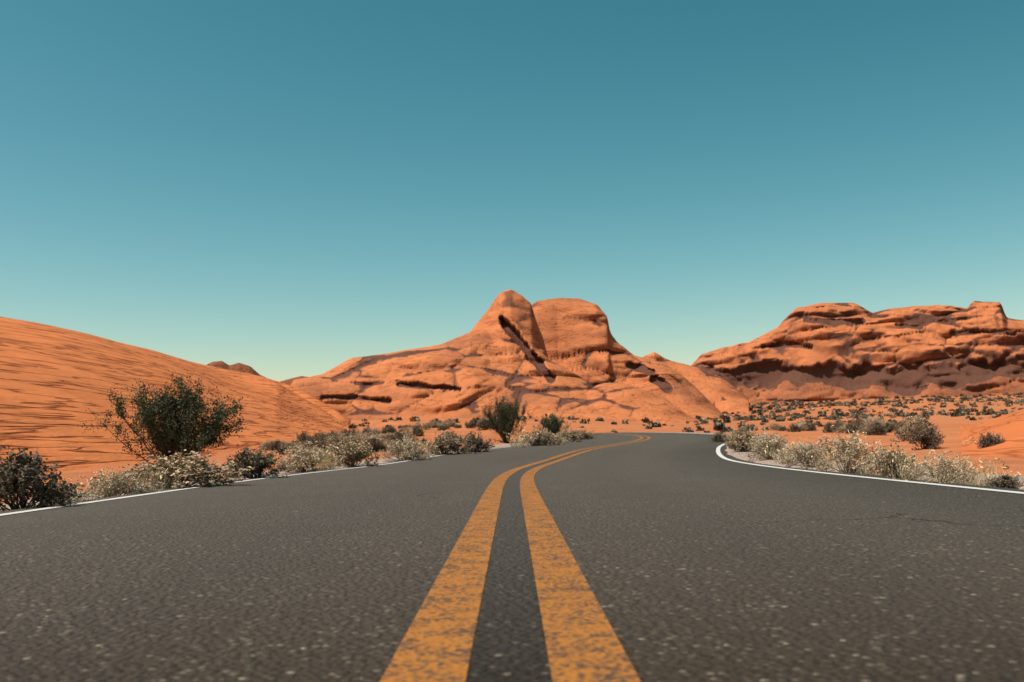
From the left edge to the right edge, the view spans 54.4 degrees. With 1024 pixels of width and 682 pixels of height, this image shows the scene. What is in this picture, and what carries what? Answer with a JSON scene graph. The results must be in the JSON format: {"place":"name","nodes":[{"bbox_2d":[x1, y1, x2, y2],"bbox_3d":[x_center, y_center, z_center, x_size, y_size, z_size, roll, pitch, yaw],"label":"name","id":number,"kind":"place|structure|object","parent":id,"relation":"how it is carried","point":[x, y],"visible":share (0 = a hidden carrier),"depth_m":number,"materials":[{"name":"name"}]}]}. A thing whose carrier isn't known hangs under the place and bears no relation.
{"place":"outdoors","nodes":[
{"label":"outdoors","id":0,"kind":"place"},
{"bbox_2d":[0,432,1023,681],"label":"road asphalt","id":1,"kind":"structure","parent":0,"point":[696,556],"depth_m":3.14,"materials":[{"name":"grey asphalt"}]},
{"bbox_2d":[0,447,504,515],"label":"white marking","id":2,"kind":"structure","parent":1,"relation":"on","point":[171,490],"depth_m":8.92,"materials":[{"name":"paint"}]},
{"bbox_2d":[380,433,643,681],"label":"yellow marking","id":3,"kind":"structure","parent":1,"relation":"on","point":[436,644],"depth_m":2.37,"materials":[{"name":"paint"}]},
{"bbox_2d":[466,433,646,681],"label":"road seal","id":4,"kind":"object","parent":1,"relation":"on","point":[509,643],"visible":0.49,"depth_m":2.36,"materials":[{"name":"asphalt"}]},
{"bbox_2d":[520,433,650,681],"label":"yellow marking","id":5,"kind":"structure","parent":1,"relation":"on","point":[583,644],"depth_m":2.33,"materials":[{"name":"paint"}]},
{"bbox_2d":[650,432,1023,493],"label":"white marking","id":6,"kind":"structure","parent":1,"relation":"on","point":[718,452],"depth_m":9.21,"materials":[{"name":"paint"}]},
{"bbox_2d":[0,395,1023,511],"bbox_3d":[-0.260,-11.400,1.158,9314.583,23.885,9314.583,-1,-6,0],"label":"terrain","id":7,"kind":"structure","parent":0,"point":[950,427],"depth_m":41.30,"materials":[{"name":"orange sand"}]},
{"bbox_2d":[0,446,87,510],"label":"sage bush","id":8,"kind":"object","parent":7,"relation":"on","point":[20,478],"visible":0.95,"depth_m":7.33,"materials":[{"name":"green plant"}]},
{"bbox_2d":[65,477,114,501],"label":"grass tuft","id":9,"kind":"object","parent":7,"relation":"on","point":[88,493],"visible":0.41,"depth_m":8.10,"materials":[{"name":"beige plant"}]},
{"bbox_2d":[79,467,163,498],"bbox_3d":[-3.691,1.363,9.265,0.754,0.388,0.719,-2,-6,9],"label":"bursage bush","id":10,"kind":"object","parent":7,"relation":"on","point":[116,486],"visible":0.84,"depth_m":9.22,"materials":[{"name":"beige plant"}]},
{"bbox_2d":[129,464,175,491],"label":"bush","id":11,"kind":"object","parent":7,"relation":"on","point":[152,480],"visible":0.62,"depth_m":10.10,"materials":[{"name":"beige plant"}]},
{"bbox_2d":[78,370,247,462],"bbox_3d":[-5.546,1.346,16.060,2.425,1.742,2.218,3,-7,-34],"label":"creosote bush","id":12,"kind":"object","parent":7,"relation":"on","point":[173,417],"visible":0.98,"depth_m":15.96,"materials":[{"name":"green plant"}]},
{"bbox_2d":[0,317,349,472],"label":"sand dune","id":13,"kind":"structure","parent":7,"relation":"on","point":[55,381],"depth_m":34.45,"materials":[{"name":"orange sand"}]},
{"bbox_2d":[122,448,253,488],"bbox_3d":[-3.607,1.382,10.629,1.510,0.459,1.347,-5,-7,32],"label":"dry bush","id":14,"kind":"object","parent":7,"relation":"on","point":[186,471],"visible":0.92,"depth_m":10.60,"materials":[{"name":"beige plant"}]},
{"bbox_2d":[209,462,238,483],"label":"grass tuft","id":15,"kind":"object","parent":7,"relation":"on","point":[223,476],"visible":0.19,"depth_m":11.49,"materials":[{"name":"beige plant"}]},
{"bbox_2d":[225,443,287,477],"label":"sage bush","id":16,"kind":"object","parent":7,"relation":"on","point":[258,462],"visible":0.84,"depth_m":13.08,"materials":[{"name":"plant"}]},
{"bbox_2d":[207,361,305,384],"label":"rock","id":17,"kind":"object","parent":7,"relation":"on","point":[240,367],"visible":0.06,"depth_m":221.04,"materials":[{"name":"stone"}]},
{"bbox_2d":[256,440,274,450],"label":"dry bush","id":18,"kind":"object","parent":7,"relation":"on","point":[266,444],"visible":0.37,"depth_m":32.09,"materials":[{"name":"beige plant"}]},
{"bbox_2d":[263,440,285,450],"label":"sage bush","id":19,"kind":"object","parent":7,"relation":"on","point":[272,446],"visible":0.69,"depth_m":30.85,"materials":[{"name":"plant"}]},
{"bbox_2d":[276,444,287,454],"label":"sage bush","id":20,"kind":"object","parent":7,"relation":"on","point":[281,451],"visible":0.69,"depth_m":26.53,"materials":[{"name":"plant"}]},
{"bbox_2d":[289,441,306,453],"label":"dry bush","id":21,"kind":"object","parent":7,"relation":"on","point":[297,446],"visible":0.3,"depth_m":26.71,"materials":[{"name":"beige plant"}]},
{"bbox_2d":[287,431,318,449],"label":"sage bush","id":22,"kind":"object","parent":7,"relation":"on","point":[302,437],"visible":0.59,"depth_m":29.97,"materials":[{"name":"grey plant"}]},
{"bbox_2d":[271,438,339,473],"bbox_3d":[-3.656,2.023,17.410,1.174,0.769,1.456,4,-8,-45],"label":"bursage bush","id":23,"kind":"object","parent":7,"relation":"on","point":[297,460],"visible":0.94,"depth_m":17.21,"materials":[{"name":"beige plant"}]},
{"bbox_2d":[312,431,327,441],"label":"sage bush","id":24,"kind":"object","parent":7,"relation":"on","point":[316,436],"visible":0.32,"depth_m":39.06,"materials":[{"name":"plant"}]},
{"bbox_2d":[314,434,329,450],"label":"sage bush","id":25,"kind":"object","parent":7,"relation":"on","point":[322,443],"visible":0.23,"depth_m":30.86,"materials":[{"name":"grey plant"}]},
{"bbox_2d":[306,445,345,470],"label":"grass tuft","id":26,"kind":"object","parent":7,"relation":"on","point":[327,457],"visible":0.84,"depth_m":17.02,"materials":[{"name":"beige plant"}]},
{"bbox_2d":[325,437,342,451],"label":"sage bush","id":27,"kind":"object","parent":7,"relation":"on","point":[333,440],"visible":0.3,"depth_m":28.87,"materials":[{"name":"grey plant"}]},
{"bbox_2d":[323,430,347,445],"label":"dry bush","id":28,"kind":"object","parent":7,"relation":"on","point":[338,436],"visible":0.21,"depth_m":30.42,"materials":[{"name":"beige plant"}]},
{"bbox_2d":[341,428,349,436],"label":"sage bush","id":29,"kind":"object","parent":7,"relation":"on","point":[345,432],"visible":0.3,"depth_m":43.34,"materials":[{"name":"grey plant"}]},
{"bbox_2d":[341,431,360,444],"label":"dry bush","id":30,"kind":"object","parent":7,"relation":"on","point":[350,437],"visible":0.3,"depth_m":31.42,"materials":[{"name":"beige plant"}]},
{"bbox_2d":[324,437,382,466],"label":"dry bush","id":31,"kind":"object","parent":7,"relation":"on","point":[354,454],"visible":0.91,"depth_m":18.64,"materials":[{"name":"beige plant"}]},
{"bbox_2d":[350,428,362,435],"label":"sage bush","id":32,"kind":"object","parent":7,"relation":"on","point":[353,430],"visible":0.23,"depth_m":40.90,"materials":[{"name":"plant"}]},
{"bbox_2d":[353,428,369,441],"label":"twiggy bush","id":33,"kind":"object","parent":7,"relation":"on","point":[356,431],"visible":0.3,"depth_m":33.58,"materials":[{"name":"beige plant"}]},
{"bbox_2d":[360,436,388,451],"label":"sage bush","id":34,"kind":"object","parent":7,"relation":"on","point":[374,442],"visible":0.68,"depth_m":29.05,"materials":[{"name":"plant"}]},
{"bbox_2d":[359,432,389,446],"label":"bursage bush","id":35,"kind":"object","parent":7,"relation":"on","point":[368,437],"visible":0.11,"depth_m":30.59,"materials":[{"name":"beige plant"}]},
{"bbox_2d":[370,426,380,432],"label":"bursage bush","id":36,"kind":"object","parent":7,"relation":"on","point":[375,429],"visible":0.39,"depth_m":57.30,"materials":[{"name":"beige plant"}]},
{"bbox_2d":[374,433,388,441],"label":"dry bush","id":37,"kind":"object","parent":7,"relation":"on","point":[383,436],"visible":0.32,"depth_m":37.82,"materials":[{"name":"beige plant"}]},
{"bbox_2d":[381,426,395,433],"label":"sage bush","id":38,"kind":"object","parent":7,"relation":"on","point":[388,430],"visible":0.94,"depth_m":44.47,"materials":[{"name":"grey plant"}]},
{"bbox_2d":[386,439,402,448],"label":"dry bush","id":39,"kind":"object","parent":7,"relation":"on","point":[391,441],"visible":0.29,"depth_m":31.01,"materials":[{"name":"beige plant"}]},
{"bbox_2d":[389,431,406,440],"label":"sage bush","id":40,"kind":"object","parent":7,"relation":"on","point":[400,438],"visible":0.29,"depth_m":32.61,"materials":[{"name":"grey plant"}]},
{"bbox_2d":[387,431,409,441],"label":"sage bush","id":41,"kind":"object","parent":7,"relation":"on","point":[397,436],"visible":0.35,"depth_m":32.70,"materials":[{"name":"grey plant"}]},
{"bbox_2d":[379,435,431,460],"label":"bursage bush","id":42,"kind":"object","parent":7,"relation":"on","point":[407,451],"visible":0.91,"depth_m":21.74,"materials":[{"name":"beige plant"}]},
{"bbox_2d":[402,430,422,443],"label":"dry bush","id":43,"kind":"object","parent":7,"relation":"on","point":[411,436],"visible":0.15,"depth_m":34.68,"materials":[{"name":"beige plant"}]},
{"bbox_2d":[412,426,425,435],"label":"sage bush","id":44,"kind":"object","parent":7,"relation":"on","point":[416,430],"visible":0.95,"depth_m":40.46,"materials":[{"name":"plant"}]},
{"bbox_2d":[421,423,429,429],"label":"dry bush","id":45,"kind":"object","parent":7,"relation":"on","point":[425,425],"visible":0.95,"depth_m":44.03,"materials":[{"name":"brown plant"}]},
{"bbox_2d":[413,437,438,457],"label":"grass tuft","id":46,"kind":"object","parent":7,"relation":"on","point":[426,453],"visible":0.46,"depth_m":22.97,"materials":[{"name":"beige plant"}]},
{"bbox_2d":[427,420,441,427],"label":"dry bush","id":47,"kind":"object","parent":7,"relation":"on","point":[433,424],"visible":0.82,"depth_m":45.20,"materials":[{"name":"beige plant"}]},
{"bbox_2d":[437,425,446,430],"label":"sage bush","id":48,"kind":"object","parent":7,"relation":"on","point":[442,427],"visible":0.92,"depth_m":43.22,"materials":[{"name":"plant"}]},
{"bbox_2d":[446,417,455,426],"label":"dry bush","id":49,"kind":"object","parent":7,"relation":"on","point":[451,423],"visible":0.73,"depth_m":54.89,"materials":[{"name":"beige plant"}]},
{"bbox_2d":[425,429,479,454],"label":"dry bush","id":50,"kind":"object","parent":7,"relation":"on","point":[446,442],"visible":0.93,"depth_m":24.66,"materials":[{"name":"beige plant"}]},
{"bbox_2d":[464,420,475,427],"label":"sage bush","id":51,"kind":"object","parent":7,"relation":"on","point":[471,424],"visible":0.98,"depth_m":43.86,"materials":[{"name":"plant"}]},
{"bbox_2d":[460,430,495,452],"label":"sage bush","id":52,"kind":"object","parent":7,"relation":"on","point":[481,445],"visible":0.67,"depth_m":25.72,"materials":[{"name":"plant"}]},
{"bbox_2d":[476,420,490,429],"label":"sage bush","id":53,"kind":"object","parent":7,"relation":"on","point":[482,426],"visible":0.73,"depth_m":43.07,"materials":[{"name":"plant"}]},
{"bbox_2d":[290,289,722,422],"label":"rock","id":54,"kind":"object","parent":7,"relation":"on","point":[565,357],"visible":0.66,"depth_m":140.06,"materials":[{"name":"stone"}]},
{"bbox_2d":[479,396,536,442],"bbox_3d":[-0.169,2.967,37.965,2.076,1.969,1.898,0,-6,-15],"label":"creosote bush","id":55,"kind":"object","parent":7,"relation":"on","point":[504,412],"visible":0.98,"depth_m":37.72,"materials":[{"name":"green plant"}]},
{"bbox_2d":[503,429,538,447],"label":"grass tuft","id":56,"kind":"object","parent":7,"relation":"on","point":[520,441],"visible":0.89,"depth_m":29.77,"materials":[{"name":"beige plant"}]},
{"bbox_2d":[513,425,565,445],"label":"dry bush","id":57,"kind":"object","parent":7,"relation":"on","point":[542,436],"visible":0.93,"depth_m":31.54,"materials":[{"name":"beige plant"}]},
{"bbox_2d":[534,413,570,434],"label":"creosote bush","id":58,"kind":"object","parent":7,"relation":"on","point":[553,424],"visible":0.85,"depth_m":38.24,"materials":[{"name":"green plant"}]},
{"bbox_2d":[544,432,567,443],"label":"bursage bush","id":59,"kind":"object","parent":7,"relation":"on","point":[562,439],"visible":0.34,"depth_m":33.49,"materials":[{"name":"beige plant"}]},
{"bbox_2d":[554,426,582,441],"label":"dry bush","id":60,"kind":"object","parent":7,"relation":"on","point":[572,435],"visible":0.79,"depth_m":36.14,"materials":[{"name":"beige plant"}]},
{"bbox_2d":[576,428,597,438],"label":"dry bush","id":61,"kind":"object","parent":7,"relation":"on","point":[587,435],"visible":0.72,"depth_m":41.03,"materials":[{"name":"beige plant"}]},
{"bbox_2d":[345,392,1023,433],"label":"shrubs","id":62,"kind":"object","parent":7,"relation":"on","point":[836,415],"visible":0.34,"depth_m":145.24,"materials":[{"name":"green plant"}]},
{"bbox_2d":[643,352,748,412],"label":"rock","id":63,"kind":"object","parent":7,"relation":"on","point":[719,393],"visible":0.34,"depth_m":242.53,"materials":[{"name":"stone"}]},
{"bbox_2d":[708,431,728,441],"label":"sage bush","id":64,"kind":"object","parent":7,"relation":"on","point":[717,438],"visible":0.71,"depth_m":30.08,"materials":[{"name":"plant"}]},
{"bbox_2d":[719,422,763,451],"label":"dry bush","id":65,"kind":"object","parent":7,"relation":"on","point":[736,438],"visible":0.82,"depth_m":21.21,"materials":[{"name":"beige plant"}]},
{"bbox_2d":[737,428,799,460],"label":"bursage bush","id":66,"kind":"object","parent":7,"relation":"on","point":[772,443],"visible":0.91,"depth_m":16.57,"materials":[{"name":"beige plant"}]},
{"bbox_2d":[770,423,780,429],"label":"dry bush","id":67,"kind":"object","parent":7,"relation":"on","point":[775,426],"visible":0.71,"depth_m":58.44,"materials":[{"name":"brown plant"}]},
{"bbox_2d":[764,441,795,464],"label":"grass tuft","id":68,"kind":"object","parent":7,"relation":"on","point":[787,456],"visible":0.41,"depth_m":14.12,"materials":[{"name":"beige plant"}]},
{"bbox_2d":[777,426,787,430],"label":"sage bush","id":69,"kind":"object","parent":7,"relation":"on","point":[782,428],"visible":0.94,"depth_m":55.31,"materials":[{"name":"brown plant"}]},
{"bbox_2d":[786,422,803,431],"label":"sage bush","id":70,"kind":"object","parent":7,"relation":"on","point":[794,428],"visible":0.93,"depth_m":48.71,"materials":[{"name":"plant"}]},
{"bbox_2d":[774,437,833,466],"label":"bursage bush","id":71,"kind":"object","parent":7,"relation":"on","point":[802,457],"visible":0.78,"depth_m":12.98,"materials":[{"name":"beige plant"}]},
{"bbox_2d":[804,423,816,430],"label":"sage bush","id":72,"kind":"object","parent":7,"relation":"on","point":[810,427],"visible":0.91,"depth_m":52.22,"materials":[{"name":"plant"}]},
{"bbox_2d":[802,444,836,470],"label":"grass tuft","id":73,"kind":"object","parent":7,"relation":"on","point":[821,461],"visible":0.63,"depth_m":11.97,"materials":[{"name":"beige plant"}]},
{"bbox_2d":[823,421,836,432],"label":"sage bush","id":74,"kind":"object","parent":7,"relation":"on","point":[828,428],"visible":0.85,"depth_m":43.71,"materials":[{"name":"plant"}]},
{"bbox_2d":[832,420,845,430],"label":"sage bush","id":75,"kind":"object","parent":7,"relation":"on","point":[838,424],"visible":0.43,"depth_m":48.92,"materials":[{"name":"plant"}]},
{"bbox_2d":[835,424,846,432],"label":"bursage bush","id":76,"kind":"object","parent":7,"relation":"on","point":[840,428],"visible":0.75,"depth_m":40.65,"materials":[{"name":"beige plant"}]},
{"bbox_2d":[795,425,891,472],"bbox_3d":[3.800,1.250,11.316,1.045,0.592,1.012,-2,-6,6],"label":"twiggy bush","id":77,"kind":"object","parent":7,"relation":"on","point":[843,450],"visible":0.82,"depth_m":11.23,"materials":[{"name":"beige plant"}]},
{"bbox_2d":[844,422,860,433],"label":"sage bush","id":78,"kind":"object","parent":7,"relation":"on","point":[852,427],"visible":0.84,"depth_m":38.56,"materials":[{"name":"plant"}]},
{"bbox_2d":[851,417,863,425],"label":"sage bush","id":79,"kind":"object","parent":7,"relation":"on","point":[857,420],"visible":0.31,"depth_m":53.47,"materials":[{"name":"grey plant"}]},
{"bbox_2d":[691,301,1023,403],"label":"rock formation","id":80,"kind":"object","parent":7,"relation":"on","point":[825,351],"visible":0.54,"depth_m":330.98,"materials":[{"name":"stone"}]},
{"bbox_2d":[856,416,869,424],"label":"sage bush","id":81,"kind":"object","parent":7,"relation":"on","point":[861,420],"visible":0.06,"depth_m":40.80,"materials":[{"name":"grey plant"}]},
{"bbox_2d":[849,456,880,475],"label":"grass tuft","id":82,"kind":"object","parent":7,"relation":"on","point":[862,463],"visible":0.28,"depth_m":10.70,"materials":[{"name":"beige plant"}]},
{"bbox_2d":[856,415,888,434],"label":"bursage bush","id":83,"kind":"object","parent":7,"relation":"on","point":[869,422],"visible":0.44,"depth_m":35.97,"materials":[{"name":"beige plant"}]},
{"bbox_2d":[864,421,888,435],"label":"sage bush","id":84,"kind":"object","parent":7,"relation":"on","point":[877,428],"visible":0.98,"depth_m":34.02,"materials":[{"name":"plant"}]},
{"bbox_2d":[881,421,897,432],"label":"sage bush","id":85,"kind":"object","parent":7,"relation":"on","point":[891,426],"visible":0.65,"depth_m":36.94,"materials":[{"name":"plant"}]},
{"bbox_2d":[856,440,928,477],"bbox_3d":[3.882,1.245,10.120,0.728,0.469,0.583,-5,-7,32],"label":"dry bush","id":86,"kind":"object","parent":7,"relation":"on","point":[885,459],"visible":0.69,"depth_m":10.06,"materials":[{"name":"beige plant"}]},
{"bbox_2d":[883,452,935,479],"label":"bush","id":87,"kind":"object","parent":7,"relation":"on","point":[911,475],"visible":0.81,"depth_m":8.69,"materials":[{"name":"beige plant"}]},
{"bbox_2d":[890,415,932,441],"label":"dry bush","id":88,"kind":"object","parent":7,"relation":"on","point":[905,428],"visible":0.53,"depth_m":25.02,"materials":[{"name":"beige plant"}]},
{"bbox_2d":[907,420,945,450],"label":"sage bush","id":89,"kind":"object","parent":7,"relation":"on","point":[926,437],"visible":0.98,"depth_m":20.75,"materials":[{"name":"plant"}]},
{"bbox_2d":[899,449,981,483],"bbox_3d":[3.521,1.061,8.210,0.609,0.347,0.605,2,-7,-29],"label":"twiggy bush","id":90,"kind":"object","parent":7,"relation":"on","point":[944,464],"visible":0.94,"depth_m":8.22,"materials":[{"name":"beige plant"}]},
{"bbox_2d":[924,449,972,483],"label":"shrub","id":91,"kind":"object","parent":7,"relation":"on","point":[949,469],"visible":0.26,"depth_m":8.76,"materials":[{"name":"beige plant"}]},
{"bbox_2d":[959,437,978,444],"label":"grass tuft","id":92,"kind":"object","parent":7,"relation":"on","point":[970,440],"visible":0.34,"depth_m":20.92,"materials":[{"name":"orange plant"}]},
{"bbox_2d":[947,459,992,485],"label":"grass tuft","id":93,"kind":"object","parent":7,"relation":"on","point":[970,482],"visible":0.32,"depth_m":8.36,"materials":[{"name":"beige plant"}]},
{"bbox_2d":[974,429,1004,448],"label":"sage bush","id":94,"kind":"object","parent":7,"relation":"on","point":[989,441],"visible":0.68,"depth_m":18.41,"materials":[{"name":"grey plant"}]},
{"bbox_2d":[962,457,1020,485],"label":"grass tuft","id":95,"kind":"object","parent":7,"relation":"on","point":[989,474],"visible":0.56,"depth_m":7.86,"materials":[{"name":"beige plant"}]},
{"bbox_2d":[960,409,1023,457],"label":"sand dune","id":96,"kind":"structure","parent":7,"relation":"on","point":[1010,427],"depth_m":20.58,"materials":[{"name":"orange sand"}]},
{"bbox_2d":[980,472,1023,488],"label":"sage bush","id":97,"kind":"object","parent":7,"relation":"on","point":[1005,480],"visible":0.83,"depth_m":7.54,"materials":[{"name":"beige plant"}]},
{"bbox_2d":[0,0,1023,381],"label":"sky","id":98,"kind":"structure","parent":0,"point":[282,190],"materials":[{"name":"blue"}]}
]}

